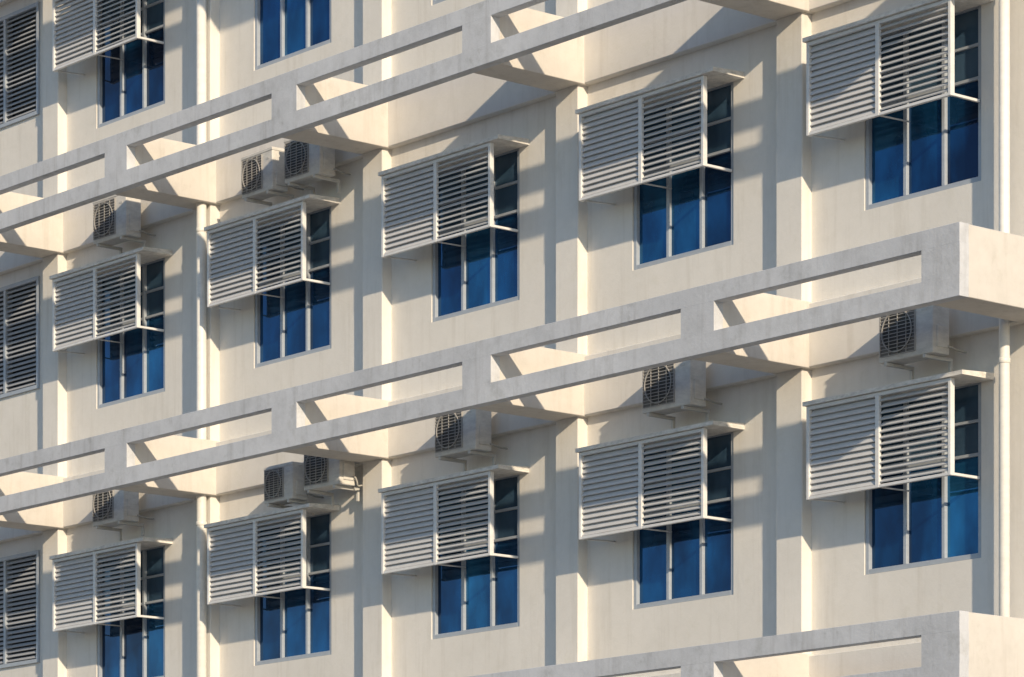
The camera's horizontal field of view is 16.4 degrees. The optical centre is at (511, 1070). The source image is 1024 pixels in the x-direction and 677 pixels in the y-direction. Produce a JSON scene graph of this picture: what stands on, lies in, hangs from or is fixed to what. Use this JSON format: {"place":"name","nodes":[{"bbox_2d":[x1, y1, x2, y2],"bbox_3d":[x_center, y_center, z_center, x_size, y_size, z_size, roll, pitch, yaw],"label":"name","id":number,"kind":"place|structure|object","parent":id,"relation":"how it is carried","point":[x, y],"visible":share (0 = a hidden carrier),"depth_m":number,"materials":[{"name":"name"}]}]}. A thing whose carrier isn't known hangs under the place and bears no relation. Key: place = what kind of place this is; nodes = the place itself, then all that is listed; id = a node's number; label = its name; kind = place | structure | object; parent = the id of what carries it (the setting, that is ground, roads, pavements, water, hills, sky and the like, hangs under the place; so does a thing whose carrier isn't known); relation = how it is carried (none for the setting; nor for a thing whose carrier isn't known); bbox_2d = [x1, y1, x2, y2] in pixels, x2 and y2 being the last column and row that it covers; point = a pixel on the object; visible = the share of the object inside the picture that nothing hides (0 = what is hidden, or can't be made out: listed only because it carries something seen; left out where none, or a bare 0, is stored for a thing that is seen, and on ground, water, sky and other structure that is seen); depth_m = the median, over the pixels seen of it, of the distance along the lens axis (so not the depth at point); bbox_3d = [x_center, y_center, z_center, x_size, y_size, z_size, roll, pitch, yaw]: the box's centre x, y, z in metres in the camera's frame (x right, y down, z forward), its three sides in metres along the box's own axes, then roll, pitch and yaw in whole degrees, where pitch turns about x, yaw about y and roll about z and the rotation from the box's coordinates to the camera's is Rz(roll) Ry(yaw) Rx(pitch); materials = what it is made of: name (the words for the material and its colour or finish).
{"place":"outdoors","nodes":[
{"label":"outdoors","id":0,"kind":"place"},
{"bbox_3d":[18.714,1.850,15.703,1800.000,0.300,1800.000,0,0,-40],"label":"ground","id":1,"kind":"structure","parent":0,"visible":0},
{"bbox_2d":[0,0,1023,676],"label":"apartment building","id":2,"kind":"structure","parent":1,"relation":"on","point":[778,270],"depth_m":37.53,"materials":[{"name":"paint"}]},
{"bbox_2d":[0,2,39,128],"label":"louvered window","id":3,"kind":"structure","parent":2,"relation":"in","point":[20,38],"depth_m":45.61,"materials":[{"name":"white metal"}]},
{"bbox_2d":[0,276,39,398],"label":"louvered window","id":4,"kind":"structure","parent":2,"relation":"in","point":[19,301],"depth_m":45.59,"materials":[{"name":"white metal"}]},
{"bbox_2d":[0,550,39,668],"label":"louvered window","id":5,"kind":"structure","parent":2,"relation":"in","point":[19,573],"depth_m":45.58,"materials":[{"name":"white metal"}]},
{"bbox_2d":[52,0,163,74],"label":"louvered sunshade","id":6,"kind":"object","parent":2,"relation":"attached to","point":[79,5],"visible":1,"depth_m":43.75,"materials":[{"name":"white metal"}]},
{"bbox_2d":[49,537,171,632],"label":"louvered sunshade","id":7,"kind":"object","parent":2,"relation":"attached to","point":[74,590],"visible":1,"depth_m":43.56,"materials":[{"name":"white metal"}]},
{"bbox_2d":[49,247,171,353],"bbox_3d":[-4.934,-9.444,43.553,0.431,0.965,2.070,0,0,-40],"label":"louvered sunshade","id":8,"kind":"object","parent":2,"relation":"attached to","point":[74,306],"visible":1,"depth_m":43.59,"materials":[{"name":"white metal"}]},
{"bbox_2d":[92,490,153,540],"bbox_3d":[-4.752,-6.853,43.265,0.448,0.686,0.745,0,0,-39],"label":"air conditioner","id":9,"kind":"object","parent":2,"relation":"attached to","point":[113,508],"visible":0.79,"depth_m":43.06,"materials":[{"name":"plastic"}]},
{"bbox_2d":[93,195,155,253],"bbox_3d":[-4.737,-10.303,43.267,0.448,0.686,0.745,0,0,-41],"label":"air conditioner","id":10,"kind":"object","parent":2,"relation":"attached to","point":[116,219],"visible":0.94,"depth_m":43.07,"materials":[{"name":"plastic"}]},
{"bbox_2d":[97,0,164,127],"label":"window","id":11,"kind":"structure","parent":2,"relation":"in","point":[132,85],"depth_m":43.68,"materials":[{"name":"blue glass"}]},
{"bbox_2d":[97,258,164,408],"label":"window","id":12,"kind":"structure","parent":2,"relation":"in","point":[133,369],"depth_m":43.62,"materials":[{"name":"blue glass"}]},
{"bbox_2d":[97,545,164,676],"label":"window","id":13,"kind":"structure","parent":2,"relation":"in","point":[136,648],"depth_m":43.56,"materials":[{"name":"blue glass"}]},
{"bbox_2d":[196,0,206,676],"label":"drainpipe","id":14,"kind":"object","parent":2,"relation":"attached to","point":[201,353],"visible":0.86,"depth_m":42.01,"materials":[{"name":"plastic"}]},
{"bbox_2d":[204,503,339,606],"bbox_3d":[-2.787,-5.954,40.994,0.431,0.965,2.070,0,0,-40],"label":"louvered sunshade","id":15,"kind":"object","parent":2,"relation":"attached to","point":[233,560],"visible":1,"depth_m":41.00,"materials":[{"name":"white metal"}]},
{"bbox_2d":[204,194,339,310],"bbox_3d":[-2.787,-9.444,40.994,0.431,0.965,2.070,0,0,-40],"label":"louvered sunshade","id":16,"kind":"object","parent":2,"relation":"attached to","point":[232,259],"visible":1,"depth_m":41.03,"materials":[{"name":"white metal"}]},
{"bbox_2d":[241,146,303,206],"bbox_3d":[-2.770,-10.246,40.894,0.448,0.633,0.675,0,0,-38],"label":"air conditioner","id":17,"kind":"object","parent":2,"relation":"attached to","point":[263,174],"visible":0.96,"depth_m":40.70,"materials":[{"name":"plastic"}]},
{"bbox_2d":[255,0,330,69],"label":"window","id":18,"kind":"structure","parent":2,"relation":"in","point":[284,29],"depth_m":41.18,"materials":[{"name":"blue glass"}]},
{"bbox_2d":[255,206,330,367],"bbox_3d":[-2.501,-9.075,41.074,0.088,1.666,1.501,0,0,-40],"label":"window","id":19,"kind":"structure","parent":2,"relation":"in","point":[297,324],"depth_m":41.05,"materials":[{"name":"blue glass"}]},
{"bbox_2d":[255,512,330,665],"bbox_3d":[-2.501,-5.585,41.074,0.088,1.666,1.501,0,0,-40],"label":"window","id":20,"kind":"structure","parent":2,"relation":"in","point":[296,626],"depth_m":41.02,"materials":[{"name":"blue glass"}]},
{"bbox_2d":[264,461,323,519],"bbox_3d":[-2.506,-6.635,40.598,0.448,0.569,0.591,0,0,-40],"label":"air conditioner","id":21,"kind":"object","parent":2,"relation":"attached to","point":[283,485],"visible":0.9,"depth_m":40.41,"materials":[{"name":"plastic"}]},
{"bbox_2d":[284,139,350,194],"bbox_3d":[-2.218,-10.277,40.264,0.448,0.654,0.703,0,0,-41],"label":"air conditioner","id":22,"kind":"object","parent":2,"relation":"attached to","point":[306,164],"visible":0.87,"depth_m":40.11,"materials":[{"name":"plastic"}]},
{"bbox_2d":[304,455,362,505],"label":"air conditioner","id":23,"kind":"object","parent":2,"relation":"attached to","point":[322,475],"visible":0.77,"depth_m":39.84,"materials":[{"name":"plastic"}]},
{"bbox_2d":[433,0,444,4],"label":"window","id":24,"kind":"structure","parent":2,"relation":"in","point":[434,1],"depth_m":39.02,"materials":[{"name":"blue glass"}]},
{"bbox_2d":[378,465,528,575],"bbox_3d":[-0.647,-5.954,38.444,0.431,0.965,2.070,0,0,-40],"label":"louvered sunshade","id":25,"kind":"object","parent":2,"relation":"attached to","point":[410,526],"visible":1,"depth_m":38.44,"materials":[{"name":"white metal"}]},
{"bbox_2d":[378,134,528,260],"bbox_3d":[-0.647,-9.444,38.444,0.431,0.965,2.070,0,0,-40],"label":"louvered sunshade","id":26,"kind":"object","parent":2,"relation":"attached to","point":[410,208],"visible":1,"depth_m":38.48,"materials":[{"name":"white metal"}]},
{"bbox_2d":[435,409,507,471],"bbox_3d":[-0.451,-6.813,38.149,0.448,0.686,0.745,0,0,-40],"label":"air conditioner","id":27,"kind":"object","parent":2,"relation":"attached to","point":[463,434],"visible":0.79,"depth_m":37.96,"materials":[{"name":"plastic"}]},
{"bbox_2d":[433,148,518,321],"bbox_3d":[-0.361,-9.075,38.523,0.088,1.666,1.501,0,0,-40],"label":"window","id":28,"kind":"structure","parent":2,"relation":"in","point":[484,273],"depth_m":38.50,"materials":[{"name":"blue glass"}]},
{"bbox_2d":[433,475,518,638],"bbox_3d":[-0.361,-5.585,38.523,0.088,1.666,1.501,0,0,-40],"label":"window","id":29,"kind":"structure","parent":2,"relation":"in","point":[482,596],"depth_m":38.47,"materials":[{"name":"blue glass"}]},
{"bbox_2d":[575,421,743,541],"bbox_3d":[1.481,-5.954,35.908,0.431,0.965,2.070,0,0,-40],"label":"louvered sunshade","id":30,"kind":"object","parent":2,"relation":"attached to","point":[612,488],"visible":1,"depth_m":35.89,"materials":[{"name":"white metal"}]},
{"bbox_2d":[575,67,743,204],"bbox_3d":[1.481,-9.444,35.908,0.431,0.965,2.070,0,0,-40],"label":"louvered sunshade","id":31,"kind":"object","parent":2,"relation":"attached to","point":[612,142],"visible":1,"depth_m":35.92,"materials":[{"name":"white metal"}]},
{"bbox_2d":[642,359,721,428],"bbox_3d":[1.697,-6.813,35.599,0.448,0.686,0.745,0,0,-41],"label":"air conditioner","id":32,"kind":"object","parent":2,"relation":"attached to","point":[674,388],"visible":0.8,"depth_m":35.41,"materials":[{"name":"plastic"}]},
{"bbox_2d":[634,82,732,269],"bbox_3d":[1.767,-9.075,35.988,0.088,1.666,1.501,0,0,-40],"label":"window","id":33,"kind":"structure","parent":2,"relation":"in","point":[695,216],"depth_m":35.95,"materials":[{"name":"blue glass"}]},
{"bbox_2d":[634,432,732,608],"bbox_3d":[1.767,-5.585,35.988,0.088,1.666,1.501,0,0,-40],"label":"window","id":34,"kind":"structure","parent":2,"relation":"in","point":[694,561],"depth_m":35.93,"materials":[{"name":"blue glass"}]},
{"bbox_2d":[802,370,993,502],"bbox_3d":[3.615,-5.954,33.365,0.431,0.965,2.070,0,0,-40],"label":"louvered sunshade","id":35,"kind":"object","parent":2,"relation":"attached to","point":[844,437],"visible":1,"depth_m":33.38,"materials":[{"name":"white metal"}]},
{"bbox_2d":[802,0,993,140],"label":"louvered sunshade","id":36,"kind":"object","parent":2,"relation":"attached to","point":[843,75],"visible":1,"depth_m":33.42,"materials":[{"name":"white metal"}]},
{"bbox_2d":[879,305,966,379],"bbox_3d":[3.816,-6.813,33.054,0.448,0.686,0.745,0,0,-39],"label":"air conditioner","id":37,"kind":"object","parent":2,"relation":"attached to","point":[914,335],"visible":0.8,"depth_m":32.87,"materials":[{"name":"plastic"}]},
{"bbox_2d":[866,5,980,209],"bbox_3d":[3.901,-9.075,33.444,0.088,1.666,1.501,0,0,-40],"label":"window","id":38,"kind":"structure","parent":2,"relation":"in","point":[939,149],"depth_m":33.41,"materials":[{"name":"blue glass"}]},
{"bbox_2d":[866,382,980,574],"bbox_3d":[3.901,-5.585,33.444,0.088,1.666,1.501,0,0,-40],"label":"window","id":39,"kind":"structure","parent":2,"relation":"in","point":[938,521],"depth_m":33.39,"materials":[{"name":"blue glass"}]},
{"bbox_2d":[998,0,1009,616],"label":"drainpipe","id":40,"kind":"object","parent":2,"relation":"attached to","point":[1004,324],"visible":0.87,"depth_m":32.36,"materials":[{"name":"plastic"}]}
]}

